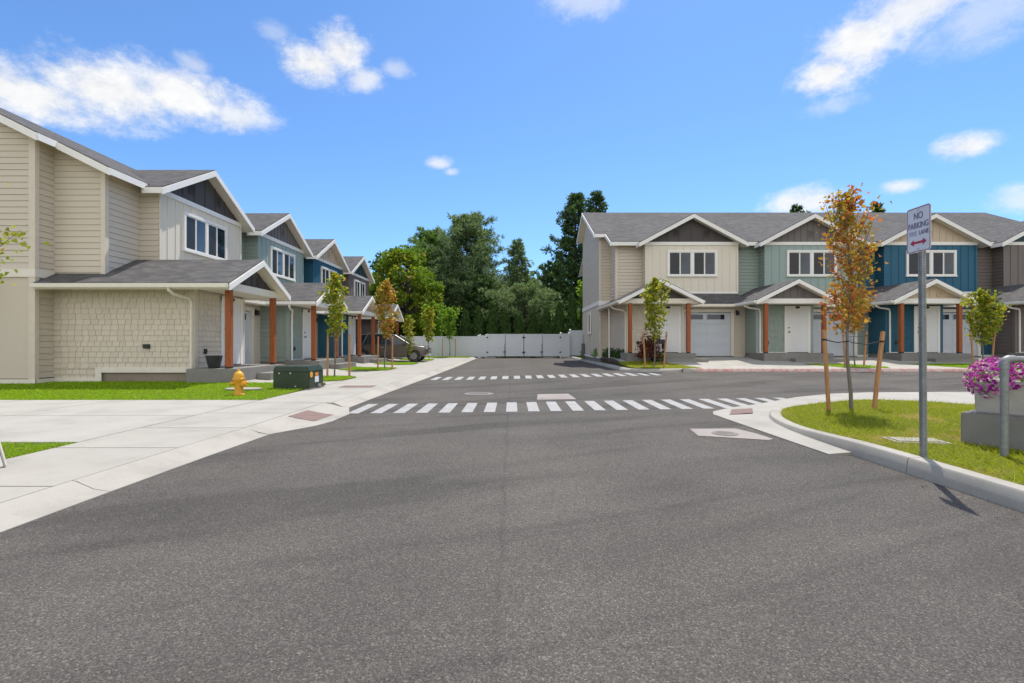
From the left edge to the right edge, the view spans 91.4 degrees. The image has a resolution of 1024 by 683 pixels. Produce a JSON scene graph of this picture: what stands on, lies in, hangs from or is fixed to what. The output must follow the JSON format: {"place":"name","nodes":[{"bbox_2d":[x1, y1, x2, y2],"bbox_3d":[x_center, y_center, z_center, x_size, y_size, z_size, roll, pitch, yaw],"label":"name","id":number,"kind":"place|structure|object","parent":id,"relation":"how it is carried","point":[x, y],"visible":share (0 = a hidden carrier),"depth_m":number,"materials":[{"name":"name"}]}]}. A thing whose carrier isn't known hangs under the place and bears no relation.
{"place":"outdoors","nodes":[
{"label":"outdoors","id":0,"kind":"place"},
{"bbox_2d":[1,441,73,458],"bbox_3d":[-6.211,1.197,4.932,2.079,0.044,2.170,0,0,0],"label":"grass","id":1,"kind":"structure","parent":0,"point":[48,443],"depth_m":5.70,"materials":[{"name":"green plant"}]},
{"bbox_2d":[0,183,49,285],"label":"young tree","id":2,"kind":"object","parent":1,"relation":"on","point":[12,234],"visible":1,"depth_m":6.00,"materials":[{"name":"green plant"}]},
{"bbox_2d":[0,400,258,442],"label":"driveway","id":3,"kind":"structure","parent":0,"point":[54,421],"depth_m":8.17,"materials":[{"name":"concrete"}]},
{"bbox_2d":[0,380,325,399],"bbox_3d":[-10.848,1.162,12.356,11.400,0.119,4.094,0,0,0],"label":"grass","id":4,"kind":"structure","parent":0,"point":[123,391],"depth_m":12.01,"materials":[{"name":"green plant"}]},
{"bbox_2d":[229,369,247,395],"bbox_3d":[-6.196,0.952,11.350,0.359,0.640,0.258,0,0,-9],"label":"fire hydrant","id":5,"kind":"object","parent":4,"relation":"on","point":[239,383],"visible":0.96,"depth_m":11.27,"materials":[{"name":"metal"}]},
{"bbox_2d":[273,365,324,389],"bbox_3d":[-5.515,0.977,12.949,0.998,0.703,0.874,0,0,3],"label":"utility cabinet","id":6,"kind":"object","parent":4,"relation":"on","point":[307,377],"visible":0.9,"depth_m":12.55,"materials":[{"name":"green metal"}]},
{"bbox_2d":[0,357,471,502],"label":"sidewalk","id":7,"kind":"structure","parent":0,"point":[24,475],"depth_m":6.28,"materials":[{"name":"concrete"}]},
{"bbox_2d":[323,377,355,381],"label":"lawn soil","id":8,"kind":"structure","parent":0,"point":[337,379],"depth_m":15.45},
{"bbox_2d":[317,271,350,376],"bbox_3d":[-5.935,-0.556,16.656,1.029,3.592,0.864,0,0,-43],"label":"young tree","id":9,"kind":"object","parent":8,"relation":"on","point":[334,307],"visible":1,"depth_m":16.63,"materials":[{"name":"green plant"}]},
{"bbox_2d":[323,370,384,376],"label":"forecourt","id":10,"kind":"structure","parent":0,"point":[352,373],"depth_m":19.08,"materials":[{"name":"concrete"}]},
{"bbox_2d":[347,367,395,370],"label":"lawn soil","id":11,"kind":"structure","parent":0,"point":[369,370],"depth_m":20.75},
{"bbox_2d":[372,278,398,368],"bbox_3d":[-5.532,-0.754,21.909,1.171,3.998,1.156,0,0,-12],"label":"young tree","id":12,"kind":"object","parent":11,"relation":"on","point":[385,329],"visible":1,"depth_m":21.81,"materials":[{"name":"orange plant"}]},
{"bbox_2d":[388,360,427,362],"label":"forecourt","id":13,"kind":"structure","parent":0,"point":[399,361],"depth_m":30.79,"materials":[{"name":"concrete"}]},
{"bbox_2d":[356,333,431,361],"bbox_3d":[-7.410,0.370,30.550,4.800,1.730,2.160,0,0,0],"label":"parked car","id":14,"kind":"object","parent":13,"relation":"on","point":[400,349],"visible":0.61,"depth_m":29.67,"materials":[{"name":"grey metal"}]},
{"bbox_2d":[401,314,416,361],"bbox_3d":[-6.066,-0.175,29.530,0.970,2.856,0.864,0,0,44],"label":"young tree","id":15,"kind":"object","parent":13,"relation":"on","point":[408,330],"visible":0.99,"depth_m":29.53,"materials":[{"name":"green plant"}]},
{"bbox_2d":[420,305,436,345],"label":"young tree","id":16,"kind":"object","parent":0,"point":[429,313],"visible":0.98,"depth_m":34.42,"materials":[{"name":"green plant"}]},
{"bbox_2d":[425,357,468,357],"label":"lawn soil","id":17,"kind":"structure","parent":0,"point":[446,357],"depth_m":38.20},
{"bbox_2d":[436,306,461,356],"bbox_3d":[-4.743,-0.754,38.812,1.682,4.035,1.676,0,0,-42],"label":"young tree","id":18,"kind":"object","parent":17,"relation":"on","point":[450,317],"visible":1,"depth_m":38.76,"materials":[{"name":"green plant"}]},
{"bbox_2d":[0,358,1023,682],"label":"road","id":19,"kind":"structure","parent":0,"point":[588,544],"depth_m":3.03,"materials":[{"name":"grey asphalt"}]},
{"bbox_2d":[0,357,476,532],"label":"kerb","id":20,"kind":"structure","parent":19,"relation":"on","point":[19,511],"depth_m":4.74,"materials":[{"name":"concrete"}]},
{"bbox_2d":[246,403,348,434],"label":"kerb ramp","id":21,"kind":"structure","parent":19,"relation":"on","point":[285,423],"depth_m":7.89,"materials":[{"name":"concrete"}]},
{"bbox_2d":[290,410,333,420],"bbox_3d":[-3.380,1.246,8.439,0.480,0.076,0.720,0,0,0],"label":"tactile pad","id":22,"kind":"object","parent":21,"relation":"on","point":[310,415],"visible":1,"depth_m":8.42,"materials":[{"name":"concrete"}]},
{"bbox_2d":[486,334,523,355],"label":"double gate","id":23,"kind":"structure","parent":19,"relation":"on","point":[504,344],"depth_m":40.57,"materials":[{"name":"white plastic"}]},
{"bbox_2d":[524,334,560,355],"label":"double gate","id":24,"kind":"structure","parent":19,"relation":"on","point":[533,344],"depth_m":40.57,"materials":[{"name":"white plastic"}]},
{"bbox_2d":[431,373,658,379],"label":"crosswalk","id":25,"kind":"structure","parent":19,"relation":"on","point":[515,377],"depth_m":17.81,"materials":[{"name":"paint"}]},
{"bbox_2d":[537,394,575,399],"bbox_3d":[0.985,1.271,11.549,0.870,0.018,1.100,0,0,0],"label":"road patch","id":26,"kind":"object","parent":19,"relation":"on","point":[551,396],"visible":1,"depth_m":11.52,"materials":[{"name":"concrete"}]},
{"bbox_2d":[349,398,785,412],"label":"crosswalk","id":27,"kind":"structure","parent":19,"relation":"on","point":[512,406],"depth_m":9.91,"materials":[{"name":"paint"}]},
{"bbox_2d":[569,329,582,357],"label":"vinyl fence","id":28,"kind":"object","parent":19,"relation":"on","point":[576,339],"visible":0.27,"depth_m":40.92,"materials":[{"name":"white plastic"}]},
{"bbox_2d":[571,356,696,372],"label":"kerb","id":29,"kind":"structure","parent":19,"relation":"on","point":[683,370],"depth_m":19.23,"materials":[{"name":"concrete"}]},
{"bbox_2d":[696,368,990,371],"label":"curb","id":30,"kind":"structure","parent":29,"relation":"on","point":[822,370],"depth_m":18.95,"materials":[{"name":"grey concrete"}]},
{"bbox_2d":[576,213,748,367],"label":"townhouse","id":31,"kind":"structure","parent":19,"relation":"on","point":[692,258],"depth_m":25.35,"materials":[{"name":"beige"}]},
{"bbox_2d":[655,306,680,352],"bbox_3d":[7.285,-0.566,23.346,1.210,2.180,0.070,0,0,0],"label":"front door","id":32,"kind":"structure","parent":31,"relation":"in","point":[673,327],"depth_m":23.36,"materials":[{"name":"white paint"}]},
{"bbox_2d":[667,250,717,276],"bbox_3d":[9.130,-3.953,25.312,2.570,1.340,0.085,0,0,0],"label":"window","id":33,"kind":"structure","parent":31,"relation":"in","point":[680,263],"depth_m":25.32,"materials":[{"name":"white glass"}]},
{"bbox_2d":[683,309,733,355],"bbox_3d":[9.500,-0.439,24.575,2.760,2.310,0.170,0,0,0],"label":"garage door","id":34,"kind":"structure","parent":31,"relation":"in","point":[712,334],"depth_m":24.60,"materials":[{"name":"paint"}]},
{"bbox_2d":[691,428,771,439],"bbox_3d":[3.005,1.286,6.964,0.910,0.007,0.830,0,0,0],"label":"road patch","id":35,"kind":"object","parent":19,"relation":"on","point":[741,433],"visible":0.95,"depth_m":6.93,"materials":[{"name":"concrete"}]},
{"bbox_2d":[769,402,923,472],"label":"kerb","id":36,"kind":"structure","parent":19,"relation":"on","point":[894,459],"depth_m":5.69,"materials":[{"name":"concrete"}]},
{"bbox_2d":[906,457,1023,512],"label":"kerb","id":37,"kind":"structure","parent":19,"relation":"on","point":[1005,493],"depth_m":4.28,"materials":[{"name":"concrete"}]},
{"bbox_2d":[0,0,1023,303],"label":"sky","id":38,"kind":"structure","parent":0,"point":[367,123],"materials":[{"name":"blue"}]},
{"bbox_2d":[475,355,617,365],"bbox_3d":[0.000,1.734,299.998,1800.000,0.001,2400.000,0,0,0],"label":"ground","id":39,"kind":"structure","parent":0,"point":[536,357],"depth_m":45.88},
{"bbox_2d":[0,108,290,383],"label":"townhouse","id":40,"kind":"structure","parent":39,"relation":"on","point":[127,274],"depth_m":14.29,"materials":[{"name":"beige wood"}]},
{"bbox_2d":[182,211,227,259],"bbox_3d":[-11.008,-3.711,18.034,0.085,1.340,2.570,0,0,0],"label":"window","id":41,"kind":"structure","parent":40,"relation":"in","point":[203,237],"depth_m":17.91,"materials":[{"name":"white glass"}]},
{"bbox_2d":[205,355,222,367],"bbox_3d":[-8.550,0.585,14.349,0.440,0.360,0.440,0,0,0],"label":"plant pot","id":42,"kind":"object","parent":40,"relation":"on","point":[213,361],"visible":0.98,"depth_m":14.21,"materials":[{"name":"plastic"}]},
{"bbox_2d":[221,296,242,365],"bbox_3d":[-9.045,-0.323,16.185,0.070,2.180,1.210,0,0,0],"label":"front door","id":43,"kind":"structure","parent":40,"relation":"in","point":[237,303],"depth_m":16.37,"materials":[{"name":"white paint"}]},
{"bbox_2d":[245,306,253,363],"bbox_3d":[-10.275,-0.196,18.400,0.170,2.310,2.760,0,0,0],"label":"door","id":44,"kind":"structure","parent":40,"relation":"in","point":[249,311],"depth_m":19.64,"materials":[{"name":"paint"}]},
{"bbox_2d":[89,148,355,368],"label":"townhouse","id":45,"kind":"structure","parent":39,"relation":"on","point":[277,244],"depth_m":21.69,"materials":[{"name":"green"}]},
{"bbox_2d":[270,246,295,281],"bbox_3d":[-11.008,-3.705,24.084,0.085,1.340,2.570,0,0,0],"label":"window","id":46,"kind":"structure","parent":45,"relation":"in","point":[282,263],"depth_m":23.99,"materials":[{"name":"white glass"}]},
{"bbox_2d":[302,309,310,358],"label":"front door","id":47,"kind":"structure","parent":45,"relation":"in","point":[306,314],"depth_m":22.03,"materials":[{"name":"white paint"}]},
{"bbox_2d":[303,239,387,363],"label":"townhouse","id":48,"kind":"structure","parent":39,"relation":"on","point":[324,262],"depth_m":27.74,"materials":[{"name":"blue"}]},
{"bbox_2d":[321,266,336,282],"bbox_3d":[-11.008,-3.698,30.134,0.085,1.340,2.570,0,0,0],"label":"window","id":49,"kind":"structure","parent":48,"relation":"in","point":[325,272],"depth_m":29.51,"materials":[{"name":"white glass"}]},
{"bbox_2d":[348,316,355,355],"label":"front door","id":50,"kind":"structure","parent":48,"relation":"in","point":[352,327],"depth_m":28.39,"materials":[{"name":"white paint"}]},
{"bbox_2d":[342,256,407,358],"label":"townhouse","id":51,"kind":"structure","parent":39,"relation":"on","point":[359,278],"depth_m":34.86,"materials":[{"name":"brown"}]},
{"bbox_2d":[354,279,364,295],"bbox_3d":[-11.008,-3.692,36.184,0.085,1.340,2.570,0,0,0],"label":"window","id":52,"kind":"structure","parent":51,"relation":"in","point":[359,287],"depth_m":36.07,"materials":[{"name":"white glass"}]},
{"bbox_2d":[368,249,416,323],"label":"maple tree","id":53,"kind":"object","parent":39,"relation":"on","point":[374,265],"visible":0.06,"depth_m":49.02,"materials":[{"name":"green plant"}]},
{"bbox_2d":[369,245,444,335],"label":"maple tree","id":54,"kind":"object","parent":39,"relation":"on","point":[395,257],"visible":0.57,"depth_m":44.08,"materials":[{"name":"green plant"}]},
{"bbox_2d":[400,226,460,335],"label":"pine tree","id":55,"kind":"object","parent":39,"relation":"on","point":[429,236],"visible":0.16,"depth_m":54.41,"materials":[{"name":"green plant"}]},
{"bbox_2d":[419,300,445,335],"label":"young tree","id":56,"kind":"object","parent":39,"relation":"on","point":[438,321],"visible":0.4,"depth_m":41.85,"materials":[{"name":"green plant"}]},
{"bbox_2d":[403,335,478,357],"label":"vinyl fence","id":57,"kind":"object","parent":39,"relation":"on","point":[467,345],"visible":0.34,"depth_m":40.57,"materials":[{"name":"white plastic"}]},
{"bbox_2d":[459,310,471,335],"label":"arborvitae","id":58,"kind":"object","parent":39,"relation":"on","point":[465,326],"visible":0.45,"depth_m":42.93,"materials":[{"name":"green plant"}]},
{"bbox_2d":[419,210,524,335],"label":"pine tree","id":59,"kind":"object","parent":39,"relation":"on","point":[467,231],"visible":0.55,"depth_m":51.16,"materials":[{"name":"green plant"}]},
{"bbox_2d":[441,274,511,335],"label":"pine tree","id":60,"kind":"object","parent":39,"relation":"on","point":[479,296],"visible":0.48,"depth_m":47.79,"materials":[{"name":"green plant"}]},
{"bbox_2d":[472,306,484,357],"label":"arborvitae","id":61,"kind":"object","parent":39,"relation":"on","point":[478,328],"visible":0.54,"depth_m":42.93,"materials":[{"name":"green plant"}]},
{"bbox_2d":[479,334,486,357],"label":"vinyl fence","id":62,"kind":"object","parent":39,"relation":"on","point":[482,345],"visible":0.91,"depth_m":40.56,"materials":[{"name":"white plastic"}]},
{"bbox_2d":[486,303,497,356],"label":"arborvitae","id":63,"kind":"object","parent":39,"relation":"on","point":[492,325],"visible":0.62,"depth_m":42.93,"materials":[{"name":"green plant"}]},
{"bbox_2d":[499,308,510,357],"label":"arborvitae","id":64,"kind":"object","parent":39,"relation":"on","point":[505,327],"visible":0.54,"depth_m":42.95,"materials":[{"name":"green plant"}]},
{"bbox_2d":[513,315,523,357],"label":"arborvitae","id":65,"kind":"object","parent":39,"relation":"on","point":[518,327],"visible":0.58,"depth_m":42.95,"materials":[{"name":"green plant"}]},
{"bbox_2d":[501,237,540,331],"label":"pine tree","id":66,"kind":"object","parent":39,"relation":"on","point":[518,249],"visible":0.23,"depth_m":54.47,"materials":[{"name":"green plant"}]},
{"bbox_2d":[477,276,580,356],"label":"pine tree","id":67,"kind":"object","parent":39,"relation":"on","point":[527,299],"visible":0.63,"depth_m":45.84,"materials":[{"name":"green plant"}]},
{"bbox_2d":[527,312,538,357],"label":"arborvitae","id":68,"kind":"object","parent":39,"relation":"on","point":[532,326],"visible":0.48,"depth_m":42.98,"materials":[{"name":"green plant"}]},
{"bbox_2d":[541,307,552,356],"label":"arborvitae","id":69,"kind":"object","parent":39,"relation":"on","point":[546,324],"visible":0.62,"depth_m":42.94,"materials":[{"name":"green plant"}]},
{"bbox_2d":[533,259,579,333],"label":"pine tree","id":70,"kind":"object","parent":39,"relation":"on","point":[548,275],"visible":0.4,"depth_m":51.40,"materials":[{"name":"green plant"}]},
{"bbox_2d":[553,301,565,357],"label":"arborvitae","id":71,"kind":"object","parent":39,"relation":"on","point":[559,325],"visible":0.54,"depth_m":42.94,"materials":[{"name":"green plant"}]},
{"bbox_2d":[560,332,569,357],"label":"vinyl fence","id":72,"kind":"object","parent":39,"relation":"on","point":[565,345],"visible":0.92,"depth_m":40.57,"materials":[{"name":"white plastic"}]},
{"bbox_2d":[540,192,596,329],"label":"fir tree","id":73,"kind":"object","parent":39,"relation":"on","point":[572,218],"visible":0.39,"depth_m":54.21,"materials":[{"name":"green plant"}]},
{"bbox_2d":[566,293,578,356],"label":"arborvitae","id":74,"kind":"object","parent":39,"relation":"on","point":[572,320],"visible":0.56,"depth_m":42.95,"materials":[{"name":"green plant"}]},
{"bbox_2d":[575,190,608,301],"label":"fir tree","id":75,"kind":"object","parent":39,"relation":"on","point":[599,203],"visible":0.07,"depth_m":55.62,"materials":[{"name":"green plant"}]},
{"bbox_2d":[618,361,697,368],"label":"grass","id":76,"kind":"structure","parent":0,"point":[629,363],"depth_m":20.43,"materials":[{"name":"green plant"}]},
{"bbox_2d":[635,333,661,358],"bbox_3d":[5.808,0.196,21.432,1.098,1.160,1.042,0,0,39],"label":"shrub","id":77,"kind":"object","parent":76,"relation":"on","point":[649,345],"visible":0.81,"depth_m":21.28,"materials":[{"name":"red plant"}]},
{"bbox_2d":[640,277,670,365],"bbox_3d":[5.765,-0.780,20.162,1.247,3.662,1.322,0,0,17],"label":"young tree","id":78,"kind":"object","parent":76,"relation":"on","point":[653,287],"visible":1,"depth_m":20.09,"materials":[{"name":"green plant"}]},
{"bbox_2d":[682,357,775,364],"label":"driveway","id":79,"kind":"structure","parent":0,"point":[729,361],"depth_m":21.51,"materials":[{"name":"concrete"}]},
{"bbox_2d":[690,365,791,367],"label":"driveway","id":80,"kind":"structure","parent":0,"point":[739,366],"depth_m":20.01,"materials":[{"name":"concrete"}]},
{"bbox_2d":[743,357,823,364],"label":"driveway","id":81,"kind":"structure","parent":0,"point":[787,363],"depth_m":21.51,"materials":[{"name":"concrete"}]},
{"bbox_2d":[713,392,974,454],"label":"corner walk","id":82,"kind":"structure","parent":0,"point":[758,419],"depth_m":9.01,"materials":[{"name":"concrete"}]},
{"bbox_2d":[806,364,888,367],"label":"lawn soil","id":83,"kind":"structure","parent":0,"point":[842,366],"depth_m":19.98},
{"bbox_2d":[839,289,881,365],"bbox_3d":[13.880,-0.592,20.272,1.493,3.260,1.397,0,0,-23],"label":"young tree","id":84,"kind":"object","parent":83,"relation":"on","point":[856,326],"visible":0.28,"depth_m":20.13,"materials":[{"name":"plant"}]},
{"bbox_2d":[823,357,914,364],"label":"driveway","id":85,"kind":"structure","parent":0,"point":[868,361],"depth_m":21.51,"materials":[{"name":"concrete"}]},
{"bbox_2d":[695,213,874,361],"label":"townhouse","id":86,"kind":"structure","parent":85,"relation":"on","point":[782,292],"depth_m":24.97,"materials":[{"name":"green"}]},
{"bbox_2d":[784,306,810,352],"bbox_3d":[13.335,-0.566,23.328,1.210,2.180,0.105,0,0,0],"label":"front door","id":87,"kind":"structure","parent":86,"relation":"in","point":[797,319],"depth_m":23.36,"materials":[{"name":"white paint"}]},
{"bbox_2d":[786,250,836,276],"bbox_3d":[15.180,-3.953,25.312,2.570,1.340,0.085,0,0,0],"label":"window","id":88,"kind":"structure","parent":86,"relation":"in","point":[799,263],"depth_m":25.32,"materials":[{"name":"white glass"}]},
{"bbox_2d":[813,309,857,355],"bbox_3d":[15.550,-0.439,24.575,2.760,2.310,0.170,0,0,0],"label":"garage door","id":89,"kind":"structure","parent":86,"relation":"in","point":[832,347],"depth_m":24.60,"materials":[{"name":"paint"}]},
{"bbox_2d":[781,397,1023,485],"bbox_3d":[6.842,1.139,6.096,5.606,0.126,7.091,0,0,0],"label":"grass","id":90,"kind":"structure","parent":0,"point":[900,403],"depth_m":6.88,"materials":[{"name":"green plant"}]},
{"bbox_2d":[821,330,850,410],"bbox_3d":[5.545,0.538,8.567,0.570,1.465,0.092,0,0,-14],"label":"tree stake","id":91,"kind":"object","parent":90,"relation":"on","point":[824,340],"visible":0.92,"depth_m":8.50,"materials":[{"name":"brown wood"}]},
{"bbox_2d":[816,183,891,409],"bbox_3d":[5.795,-0.725,8.588,0.998,3.891,0.994,0,0,21],"label":"young tree","id":92,"kind":"object","parent":90,"relation":"on","point":[846,206],"visible":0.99,"depth_m":8.54,"materials":[{"name":"orange plant"}]},
{"bbox_2d":[851,331,884,408],"bbox_3d":[6.146,0.549,8.579,0.624,1.451,0.139,0,0,-7],"label":"tree stake","id":93,"kind":"object","parent":90,"relation":"on","point":[878,369],"visible":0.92,"depth_m":8.58,"materials":[{"name":"brown wood"}]},
{"bbox_2d":[881,437,952,443],"bbox_3d":[4.800,1.213,5.949,0.600,0.100,0.340,0,0,8],"label":"utility cover","id":94,"kind":"object","parent":90,"relation":"on","point":[901,439],"visible":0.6,"depth_m":5.87,"materials":[{"name":"concrete"}]},
{"bbox_2d":[907,203,930,457],"bbox_3d":[4.116,0.065,5.020,0.080,2.840,0.305,0,0,0],"label":"no parking sign","id":95,"kind":"object","parent":90,"relation":"on","point":[919,229],"visible":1,"depth_m":5.00,"materials":[{"name":"metal"}]},
{"bbox_2d":[961,410,1023,450],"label":"concrete block","id":96,"kind":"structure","parent":90,"relation":"on","point":[981,428],"depth_m":5.61,"materials":[{"name":"grey concrete"}]},
{"bbox_2d":[973,378,1023,416],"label":"flower planter","id":97,"kind":"object","parent":96,"relation":"on","point":[988,405],"visible":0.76,"depth_m":5.62,"materials":[{"name":"paint"}]},
{"bbox_2d":[961,356,1023,398],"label":"petunia plant","id":98,"kind":"object","parent":97,"relation":"in","point":[983,377],"visible":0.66,"depth_m":5.67,"materials":[{"name":"purple plant"}]},
{"bbox_2d":[999,355,1023,456],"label":"pipe railing","id":99,"kind":"object","parent":90,"relation":"on","point":[1004,363],"visible":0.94,"depth_m":5.15,"materials":[{"name":"metal"}]},
{"bbox_2d":[913,364,979,367],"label":"lawn soil","id":100,"kind":"structure","parent":0,"point":[956,365],"depth_m":20.34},
{"bbox_2d":[960,287,1011,359],"bbox_3d":[19.068,-0.590,20.149,1.597,3.267,1.466,0,0,17],"label":"young tree","id":101,"kind":"object","parent":100,"relation":"on","point":[982,298],"visible":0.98,"depth_m":20.09,"materials":[{"name":"green plant"}]},
{"bbox_2d":[968,357,999,363],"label":"driveway","id":102,"kind":"structure","parent":0,"point":[984,358],"depth_m":23.80,"materials":[{"name":"concrete"}]},
{"bbox_2d":[758,213,993,361],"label":"townhouse","id":103,"kind":"structure","parent":102,"relation":"on","point":[951,265],"depth_m":24.61,"materials":[{"name":"blue"}]},
{"bbox_2d":[914,306,939,352],"bbox_3d":[19.385,-0.566,23.346,1.210,2.180,0.070,0,0,0],"label":"front door","id":104,"kind":"structure","parent":103,"relation":"in","point":[933,312],"depth_m":23.36,"materials":[{"name":"white paint"}]},
{"bbox_2d":[905,250,957,276],"bbox_3d":[21.230,-3.953,25.312,2.570,1.340,0.085,0,0,0],"label":"window","id":105,"kind":"structure","parent":103,"relation":"in","point":[939,263],"depth_m":25.32,"materials":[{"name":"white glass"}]},
{"bbox_2d":[942,309,980,355],"bbox_3d":[21.600,-0.439,24.575,2.760,2.310,0.170,0,0,0],"label":"garage door","id":106,"kind":"structure","parent":103,"relation":"in","point":[949,319],"depth_m":24.60,"materials":[{"name":"paint"}]},
{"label":"driveway","id":107,"kind":"structure","parent":0,"visible":0},
{"bbox_2d":[827,213,1023,356],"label":"townhouse","id":108,"kind":"structure","parent":107,"relation":"on","point":[1000,264],"depth_m":25.36,"materials":[{"name":"brown"}]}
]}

